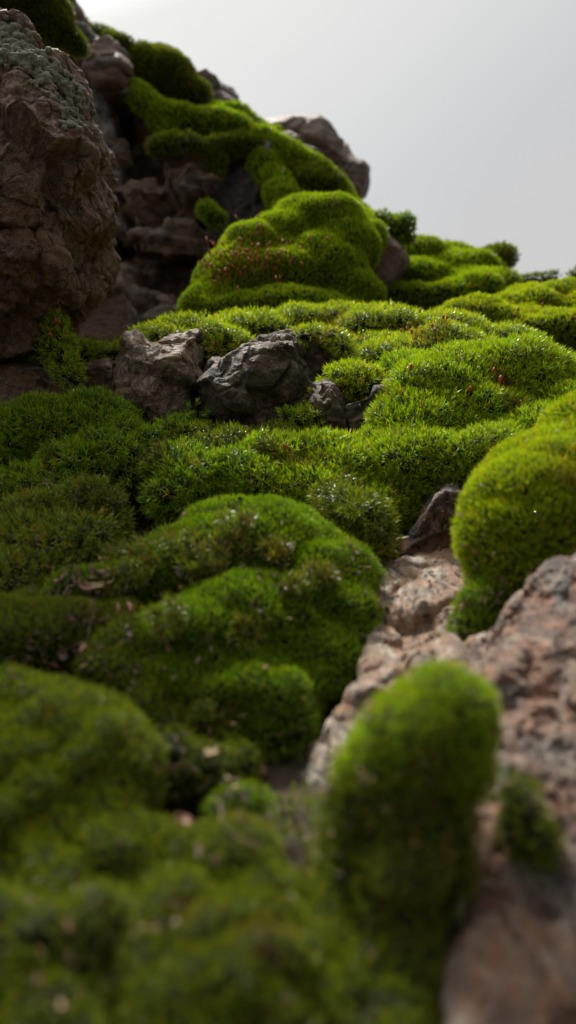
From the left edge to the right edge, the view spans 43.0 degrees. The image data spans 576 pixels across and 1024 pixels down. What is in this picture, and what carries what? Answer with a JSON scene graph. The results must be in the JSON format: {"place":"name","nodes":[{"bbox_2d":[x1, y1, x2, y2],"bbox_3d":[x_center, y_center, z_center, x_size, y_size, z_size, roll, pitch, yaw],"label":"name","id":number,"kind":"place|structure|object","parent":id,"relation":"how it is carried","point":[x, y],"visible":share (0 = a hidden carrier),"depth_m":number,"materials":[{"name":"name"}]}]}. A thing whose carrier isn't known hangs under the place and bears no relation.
{"place":"outdoors","nodes":[
{"label":"outdoors","id":0,"kind":"place"},
{"bbox_2d":[45,324,464,1022],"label":"ground","id":1,"kind":"structure","parent":0,"point":[283,774],"depth_m":0.16,"materials":[{"name":"soil"}]},
{"bbox_2d":[0,360,71,406],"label":"rock","id":2,"kind":"object","parent":1,"relation":"on","point":[17,378],"visible":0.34,"depth_m":0.35,"materials":[{"name":"grey stone"}]},
{"bbox_2d":[0,8,122,362],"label":"boulder","id":3,"kind":"object","parent":1,"relation":"on","point":[61,223],"visible":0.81,"depth_m":0.32,"materials":[{"name":"stone"}]},
{"bbox_2d":[2,306,90,392],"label":"moss cushion","id":4,"kind":"object","parent":3,"relation":"attached to","point":[56,351],"visible":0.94,"depth_m":0.34,"materials":[{"name":"green plant"}]},
{"bbox_2d":[0,14,95,132],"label":"lichen crust","id":5,"kind":"object","parent":3,"relation":"on","point":[17,48],"visible":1,"depth_m":0.32},
{"bbox_2d":[0,499,128,596],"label":"moss cushion","id":6,"kind":"object","parent":1,"relation":"on","point":[81,538],"visible":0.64,"depth_m":0.25,"materials":[{"name":"green plant"}]},
{"bbox_2d":[0,470,137,543],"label":"moss cushion","id":7,"kind":"object","parent":1,"relation":"on","point":[91,494],"visible":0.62,"depth_m":0.27,"materials":[{"name":"green plant"}]},
{"bbox_2d":[0,812,140,1023],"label":"moss cushion","id":8,"kind":"object","parent":1,"relation":"on","point":[23,1000],"visible":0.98,"depth_m":0.11,"materials":[{"name":"green plant"}]},
{"bbox_2d":[0,383,147,474],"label":"moss cushion","id":9,"kind":"object","parent":1,"relation":"on","point":[27,420],"visible":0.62,"depth_m":0.31,"materials":[{"name":"green plant"}]},
{"bbox_2d":[0,421,151,506],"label":"moss cushion","id":10,"kind":"object","parent":1,"relation":"on","point":[110,453],"visible":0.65,"depth_m":0.30,"materials":[{"name":"green plant"}]},
{"bbox_2d":[41,478,55,484],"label":"withered leaf","id":11,"kind":"object","parent":10,"relation":"on","point":[46,481],"visible":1,"depth_m":0.29,"materials":[{"name":"plant"}]},
{"bbox_2d":[0,661,181,891],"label":"moss cushion","id":12,"kind":"object","parent":1,"relation":"on","point":[69,749],"visible":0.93,"depth_m":0.14,"materials":[{"name":"green plant"}]},
{"bbox_2d":[0,583,185,704],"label":"moss cushion","id":13,"kind":"object","parent":1,"relation":"on","point":[18,623],"visible":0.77,"depth_m":0.19,"materials":[{"name":"green plant"}]},
{"bbox_2d":[58,648,66,661],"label":"withered leaf","id":14,"kind":"object","parent":13,"relation":"on","point":[62,655],"visible":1,"depth_m":0.19,"materials":[{"name":"brown plant"}]},
{"bbox_2d":[76,357,112,397],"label":"rock","id":15,"kind":"object","parent":1,"relation":"on","point":[99,371],"visible":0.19,"depth_m":0.38,"materials":[{"name":"grey stone"}]},
{"bbox_2d":[68,308,256,370],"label":"moss cushion","id":16,"kind":"object","parent":15,"relation":"on","point":[218,341],"visible":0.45,"depth_m":0.38,"materials":[{"name":"green plant"}]},
{"bbox_2d":[75,247,138,340],"bbox_3d":[-0.155,-0.175,0.600,0.074,0.107,0.092,0,0,0],"label":"rock slab","id":17,"kind":"object","parent":1,"relation":"on","point":[115,312],"visible":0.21,"depth_m":0.56,"materials":[{"name":"stone"}]},
{"bbox_2d":[109,328,203,432],"bbox_3d":[-0.066,-0.062,0.369,0.052,0.059,0.077,0,0,0],"label":"rock","id":18,"kind":"object","parent":1,"relation":"on","point":[163,376],"visible":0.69,"depth_m":0.34,"materials":[{"name":"grey stone"}]},
{"bbox_2d":[140,319,188,342],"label":"moss cushion","id":19,"kind":"object","parent":18,"relation":"on","point":[164,329],"visible":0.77,"depth_m":0.36,"materials":[{"name":"green plant"}]},
{"bbox_2d":[128,397,209,456],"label":"moss cushion","id":20,"kind":"object","parent":1,"relation":"on","point":[163,427],"visible":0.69,"depth_m":0.32,"materials":[{"name":"green plant"}]},
{"bbox_2d":[42,0,318,323],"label":"cliff","id":21,"kind":"structure","parent":1,"relation":"on","point":[167,234],"depth_m":0.68,"materials":[{"name":"grey stone"}]},
{"bbox_2d":[0,0,91,59],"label":"moss cushion","id":22,"kind":"object","parent":21,"relation":"on","point":[53,22],"visible":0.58,"depth_m":0.57,"materials":[{"name":"green plant"}]},
{"bbox_2d":[75,21,134,251],"bbox_3d":[-0.177,-0.366,0.712,0.074,0.222,0.066,0,0,0],"label":"rock slab","id":23,"kind":"object","parent":21,"relation":"on","point":[103,120],"visible":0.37,"depth_m":0.69,"materials":[{"name":"grey stone"}]},
{"bbox_2d":[82,11,134,52],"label":"moss cushion","id":24,"kind":"object","parent":21,"relation":"on","point":[121,38],"visible":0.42,"depth_m":0.72,"materials":[{"name":"green plant"}]},
{"bbox_2d":[128,38,213,110],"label":"moss cushion","id":25,"kind":"object","parent":21,"relation":"on","point":[165,70],"visible":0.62,"depth_m":0.72,"materials":[{"name":"green plant"}]},
{"bbox_2d":[163,150,220,220],"bbox_3d":[-0.086,-0.311,0.681,0.054,0.066,0.082,0,0,0],"label":"rock","id":26,"kind":"object","parent":21,"relation":"on","point":[211,182],"visible":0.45,"depth_m":0.65,"materials":[{"name":"grey stone"}]},
{"bbox_2d":[144,127,266,184],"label":"moss cushion","id":27,"kind":"object","parent":26,"relation":"on","point":[217,152],"visible":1,"depth_m":0.65,"materials":[{"name":"green plant"}]},
{"bbox_2d":[194,197,229,231],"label":"moss cushion","id":28,"kind":"object","parent":21,"relation":"attached to","point":[210,215],"visible":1,"depth_m":0.63,"materials":[{"name":"green plant"}]},
{"bbox_2d":[219,80,238,103],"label":"rock","id":29,"kind":"object","parent":21,"relation":"on","point":[229,90],"visible":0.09,"depth_m":0.86,"materials":[{"name":"grey stone"}]},
{"bbox_2d":[119,76,375,218],"bbox_3d":[-0.037,-0.324,0.677,0.276,0.211,0.113,0,0,34],"label":"moss cushion","id":30,"kind":"object","parent":21,"relation":"on","point":[149,105],"visible":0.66,"depth_m":0.67,"materials":[{"name":"green plant"}]},
{"bbox_2d":[262,155,348,212],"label":"moss cushion","id":31,"kind":"object","parent":21,"relation":"attached to","point":[310,176],"visible":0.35,"depth_m":0.65,"materials":[{"name":"green plant"}]},
{"bbox_2d":[265,114,369,199],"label":"crag","id":32,"kind":"structure","parent":21,"relation":"on","point":[321,135],"depth_m":0.81,"materials":[{"name":"grey stone"}]},
{"bbox_2d":[120,677,265,806],"bbox_3d":[-0.025,0.054,0.173,0.039,0.028,0.036,0,0,0],"label":"moss cushion","id":33,"kind":"object","parent":1,"relation":"on","point":[198,718],"visible":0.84,"depth_m":0.17,"materials":[{"name":"green plant"}]},
{"bbox_2d":[204,747,217,757],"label":"withered leaf","id":34,"kind":"object","parent":33,"relation":"on","point":[209,752],"visible":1,"depth_m":0.16,"materials":[{"name":"plant"}]},
{"bbox_2d":[134,434,270,526],"bbox_3d":[-0.033,-0.011,0.296,0.063,0.042,0.045,0,0,0],"label":"moss cushion","id":35,"kind":"object","parent":1,"relation":"on","point":[189,464],"visible":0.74,"depth_m":0.28,"materials":[{"name":"green plant"}]},
{"bbox_2d":[133,435,172,464],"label":"moss tuft","id":36,"kind":"object","parent":35,"relation":"on","point":[154,449],"visible":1,"depth_m":0.29,"materials":[{"name":"green plant"}]},
{"bbox_2d":[40,491,385,761],"bbox_3d":[-0.014,0.029,0.227,0.096,0.071,0.100,0,0,38],"label":"moss cushion","id":37,"kind":"object","parent":1,"relation":"on","point":[325,621],"visible":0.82,"depth_m":0.20,"materials":[{"name":"green plant"}]},
{"bbox_2d":[77,581,91,589],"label":"withered leaf","id":38,"kind":"object","parent":37,"relation":"on","point":[84,585],"visible":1,"depth_m":0.21,"materials":[{"name":"brown plant"}]},
{"bbox_2d":[91,581,103,590],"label":"withered leaf","id":39,"kind":"object","parent":37,"relation":"on","point":[95,585],"visible":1,"depth_m":0.21,"materials":[{"name":"plant"}]},
{"bbox_2d":[93,535,141,563],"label":"moss tuft","id":40,"kind":"object","parent":37,"relation":"on","point":[111,553],"visible":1,"depth_m":0.23,"materials":[{"name":"green plant"}]},
{"bbox_2d":[98,554,155,601],"bbox_3d":[-0.047,0.019,0.212,0.018,0.015,0.008,0,0,0],"label":"moss tuft","id":41,"kind":"object","parent":37,"relation":"on","point":[138,575],"visible":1,"depth_m":0.21,"materials":[{"name":"green plant"}]},
{"bbox_2d":[121,531,165,574],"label":"moss tuft","id":42,"kind":"object","parent":37,"relation":"on","point":[152,555],"visible":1,"depth_m":0.22,"materials":[{"name":"green plant"}]},
{"bbox_2d":[138,590,190,644],"bbox_3d":[-0.032,0.027,0.187,0.015,0.014,0.012,0,0,0],"label":"moss tuft","id":43,"kind":"object","parent":37,"relation":"on","point":[173,616],"visible":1,"depth_m":0.19,"materials":[{"name":"green plant"}]},
{"bbox_2d":[156,523,208,567],"bbox_3d":[-0.031,0.010,0.217,0.017,0.014,0.011,0,0,0],"label":"moss tuft","id":44,"kind":"object","parent":37,"relation":"on","point":[189,548],"visible":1,"depth_m":0.22,"materials":[{"name":"green plant"}]},
{"bbox_2d":[172,549,222,590],"bbox_3d":[-0.025,0.018,0.211,0.017,0.015,0.010,0,0,0],"label":"moss tuft","id":45,"kind":"object","parent":37,"relation":"on","point":[203,567],"visible":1,"depth_m":0.21,"materials":[{"name":"green plant"}]},
{"bbox_2d":[190,526,239,573],"bbox_3d":[-0.021,0.011,0.213,0.015,0.014,0.014,0,0,31],"label":"moss tuft","id":46,"kind":"object","parent":37,"relation":"on","point":[216,548],"visible":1,"depth_m":0.21,"materials":[{"name":"green plant"}]},
{"bbox_2d":[211,502,257,555],"bbox_3d":[-0.015,0.005,0.215,0.015,0.016,0.011,0,0,0],"label":"moss tuft","id":47,"kind":"object","parent":37,"relation":"on","point":[242,517],"visible":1,"depth_m":0.21,"materials":[{"name":"green plant"}]},
{"bbox_2d":[222,607,272,652],"bbox_3d":[-0.010,0.031,0.191,0.013,0.013,0.010,0,0,10],"label":"moss tuft","id":48,"kind":"object","parent":37,"relation":"on","point":[243,628],"visible":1,"depth_m":0.19,"materials":[{"name":"green plant"}]},
{"bbox_2d":[254,529,295,567],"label":"moss tuft","id":49,"kind":"object","parent":37,"relation":"on","point":[278,545],"visible":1,"depth_m":0.21,"materials":[{"name":"green plant"}]},
{"bbox_2d":[278,567,313,602],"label":"moss tuft","id":50,"kind":"object","parent":37,"relation":"on","point":[293,586],"visible":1,"depth_m":0.20,"materials":[{"name":"green plant"}]},
{"bbox_2d":[298,550,345,590],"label":"moss tuft","id":51,"kind":"object","parent":37,"relation":"on","point":[315,568],"visible":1,"depth_m":0.21,"materials":[{"name":"green plant"}]},
{"bbox_2d":[198,777,279,829],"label":"moss cushion","id":52,"kind":"object","parent":1,"relation":"on","point":[257,803],"visible":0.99,"depth_m":0.14,"materials":[{"name":"green plant"}]},
{"bbox_2d":[108,806,371,1023],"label":"moss cushion","id":53,"kind":"object","parent":1,"relation":"on","point":[228,934],"visible":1,"depth_m":0.11,"materials":[{"name":"green plant"}]},
{"bbox_2d":[174,813,192,824],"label":"withered leaf","id":54,"kind":"object","parent":53,"relation":"on","point":[183,819],"visible":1,"depth_m":0.13,"materials":[{"name":"beige plant"}]},
{"bbox_2d":[219,803,264,847],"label":"twig","id":55,"kind":"object","parent":53,"relation":"on","point":[221,813],"visible":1,"depth_m":0.13,"materials":[{"name":"brown plant"}]},
{"bbox_2d":[204,137,279,248],"bbox_3d":[-0.040,-0.297,0.708,0.091,0.143,0.108,0,0,0],"label":"rock slab","id":56,"kind":"object","parent":1,"relation":"on","point":[238,196],"visible":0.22,"depth_m":0.67,"materials":[{"name":"grey stone"}]},
{"bbox_2d":[196,329,306,434],"bbox_3d":[-0.018,-0.059,0.357,0.055,0.058,0.077,0,0,0],"label":"rock","id":57,"kind":"object","parent":1,"relation":"on","point":[228,390],"visible":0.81,"depth_m":0.33,"materials":[{"name":"grey stone"}]},
{"bbox_2d":[61,318,455,992],"bbox_3d":[-0.001,-0.063,0.440,0.794,0.296,0.723,0,0,0],"label":"ground moss","id":58,"kind":"object","parent":1,"relation":"on","point":[299,758],"visible":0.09,"depth_m":0.16,"materials":[{"name":"green plant"}]},
{"bbox_2d":[175,189,388,319],"bbox_3d":[-0.001,-0.179,0.532,0.161,0.128,0.120,0,0,0],"label":"moss cushion","id":59,"kind":"object","parent":1,"relation":"on","point":[317,247],"visible":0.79,"depth_m":0.51,"materials":[{"name":"green plant"}]},
{"bbox_2d":[0,300,574,1018],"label":"litter","id":60,"kind":"object","parent":1,"relation":"on","point":[228,778],"visible":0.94,"depth_m":0.19,"materials":[{"name":"brown plant"}]},
{"bbox_2d":[285,359,315,431],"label":"rock","id":61,"kind":"object","parent":1,"relation":"on","point":[307,379],"visible":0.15,"depth_m":0.35,"materials":[{"name":"grey stone"}]},
{"bbox_2d":[212,401,404,538],"bbox_3d":[0.007,-0.017,0.301,0.086,0.063,0.062,0,0,0],"label":"moss cushion","id":62,"kind":"object","parent":1,"relation":"on","point":[267,480],"visible":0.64,"depth_m":0.28,"materials":[{"name":"green plant"}]},
{"bbox_2d":[167,418,310,458],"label":"moss cushion","id":63,"kind":"object","parent":62,"relation":"on","point":[215,436],"visible":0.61,"depth_m":0.31,"materials":[{"name":"green plant"}]},
{"bbox_2d":[253,436,287,468],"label":"moss tuft","id":64,"kind":"object","parent":62,"relation":"on","point":[278,457],"visible":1,"depth_m":0.29,"materials":[{"name":"green plant"}]},
{"bbox_2d":[285,447,330,473],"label":"moss tuft","id":65,"kind":"object","parent":62,"relation":"on","point":[292,458],"visible":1,"depth_m":0.28,"materials":[{"name":"green plant"}]},
{"bbox_2d":[327,465,367,494],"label":"moss tuft","id":66,"kind":"object","parent":62,"relation":"on","point":[346,476],"visible":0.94,"depth_m":0.27,"materials":[{"name":"green plant"}]},
{"bbox_2d":[298,332,351,379],"bbox_3d":[0.017,-0.079,0.398,0.038,0.040,0.058,0,0,0],"label":"rock","id":67,"kind":"object","parent":1,"relation":"on","point":[315,360],"visible":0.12,"depth_m":0.37,"materials":[{"name":"stone"}]},
{"bbox_2d":[280,318,360,365],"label":"moss cushion","id":68,"kind":"object","parent":67,"relation":"on","point":[336,340],"visible":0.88,"depth_m":0.37,"materials":[{"name":"green plant"}]},
{"bbox_2d":[302,379,348,439],"bbox_3d":[0.019,-0.049,0.344,0.026,0.030,0.049,0,0,0],"label":"rock","id":69,"kind":"object","parent":1,"relation":"on","point":[326,397],"visible":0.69,"depth_m":0.32,"materials":[{"name":"grey stone"}]},
{"bbox_2d":[303,356,391,426],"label":"moss cushion","id":70,"kind":"object","parent":1,"relation":"on","point":[362,379],"visible":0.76,"depth_m":0.34,"materials":[{"name":"green plant"}]},
{"bbox_2d":[345,384,390,432],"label":"rock","id":71,"kind":"object","parent":1,"relation":"on","point":[354,417],"visible":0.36,"depth_m":0.32,"materials":[{"name":"grey stone"}]},
{"bbox_2d":[200,298,547,370],"bbox_3d":[0.042,-0.096,0.406,0.198,0.064,0.096,0,0,16],"label":"moss cushion","id":72,"kind":"object","parent":1,"relation":"on","point":[369,324],"visible":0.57,"depth_m":0.40,"materials":[{"name":"green plant"}]},
{"bbox_2d":[285,740,487,1023],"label":"moss cushion","id":73,"kind":"object","parent":1,"relation":"on","point":[402,977],"visible":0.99,"depth_m":0.12,"materials":[{"name":"green plant"}]},
{"bbox_2d":[329,655,504,816],"bbox_3d":[0.022,0.040,0.128,0.032,0.029,0.025,0,0,0],"label":"moss cushion","id":74,"kind":"object","parent":73,"relation":"on","point":[442,721],"visible":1,"depth_m":0.12,"materials":[{"name":"green plant"}]},
{"bbox_2d":[373,232,409,293],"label":"rock","id":75,"kind":"object","parent":1,"relation":"on","point":[392,266],"visible":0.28,"depth_m":0.57,"materials":[{"name":"grey stone"}]},
{"bbox_2d":[371,206,417,248],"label":"moss cushion","id":76,"kind":"object","parent":75,"relation":"on","point":[399,226],"visible":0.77,"depth_m":0.58,"materials":[{"name":"green plant"}]},
{"bbox_2d":[302,632,486,786],"bbox_3d":[0.025,0.059,0.186,0.056,0.056,0.110,0,0,0],"label":"rock","id":77,"kind":"object","parent":1,"relation":"on","point":[451,646],"visible":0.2,"depth_m":0.18,"materials":[{"name":"beige stone"}]},
{"bbox_2d":[356,548,486,677],"bbox_3d":[0.045,0.030,0.242,0.050,0.040,0.126,0,0,9],"label":"rock","id":78,"kind":"object","parent":1,"relation":"on","point":[376,655],"visible":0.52,"depth_m":0.21,"materials":[{"name":"brown stone"}]},
{"bbox_2d":[304,475,408,567],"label":"moss cushion","id":79,"kind":"object","parent":78,"relation":"on","point":[343,513],"visible":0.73,"depth_m":0.26,"materials":[{"name":"green plant"}]},
{"bbox_2d":[374,567,387,589],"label":"moss cushion","id":80,"kind":"object","parent":78,"relation":"on","point":[382,571],"visible":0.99,"depth_m":0.23,"materials":[{"name":"green plant"}]},
{"bbox_2d":[390,483,464,559],"bbox_3d":[0.057,0.007,0.285,0.038,0.038,0.044,0,0,0],"label":"rock","id":81,"kind":"object","parent":1,"relation":"on","point":[427,534],"visible":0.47,"depth_m":0.27,"materials":[{"name":"grey stone"}]},
{"bbox_2d":[386,233,524,310],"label":"moss cushion","id":82,"kind":"object","parent":1,"relation":"on","point":[438,272],"visible":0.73,"depth_m":0.60,"materials":[{"name":"green plant"}]},
{"bbox_2d":[481,240,520,268],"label":"moss cushion","id":83,"kind":"object","parent":82,"relation":"on","point":[504,250],"visible":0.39,"depth_m":0.65,"materials":[{"name":"green plant"}]},
{"bbox_2d":[348,378,575,540],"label":"moss cushion","id":84,"kind":"object","parent":1,"relation":"on","point":[418,457],"visible":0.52,"depth_m":0.28,"materials":[{"name":"green plant"}]},
{"bbox_2d":[361,329,575,442],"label":"moss cushion","id":85,"kind":"object","parent":1,"relation":"on","point":[478,372],"visible":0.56,"depth_m":0.32,"materials":[{"name":"green plant"}]},
{"bbox_2d":[422,275,575,352],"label":"moss cushion","id":86,"kind":"object","parent":1,"relation":"on","point":[551,304],"visible":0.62,"depth_m":0.47,"materials":[{"name":"green plant"}]},
{"bbox_2d":[553,341,569,351],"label":"moss tuft","id":87,"kind":"object","parent":86,"relation":"on","point":[563,343],"visible":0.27,"depth_m":0.45,"materials":[{"name":"green plant"}]},
{"bbox_2d":[440,549,575,1023],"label":"rock","id":88,"kind":"object","parent":1,"relation":"on","point":[512,957],"visible":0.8,"depth_m":0.13,"materials":[{"name":"brown stone"}]},
{"bbox_2d":[448,388,575,595],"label":"moss cushion","id":89,"kind":"object","parent":88,"relation":"on","point":[528,479],"visible":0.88,"depth_m":0.20,"materials":[{"name":"green plant"}]},
{"bbox_2d":[444,571,516,641],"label":"moss cushion","id":90,"kind":"object","parent":89,"relation":"hanging from","point":[477,618],"visible":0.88,"depth_m":0.20,"materials":[{"name":"green plant"}]},
{"bbox_2d":[489,766,570,878],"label":"moss cushion","id":91,"kind":"object","parent":88,"relation":"on","point":[533,838],"visible":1,"depth_m":0.13,"materials":[{"name":"green plant"}]},
{"bbox_2d":[520,266,575,283],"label":"moss cushion","id":92,"kind":"object","parent":1,"relation":"on","point":[543,277],"visible":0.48,"depth_m":0.62,"materials":[{"name":"green plant"}]},
{"bbox_2d":[76,0,575,282],"label":"sky","id":93,"kind":"structure","parent":0,"point":[461,114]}
]}

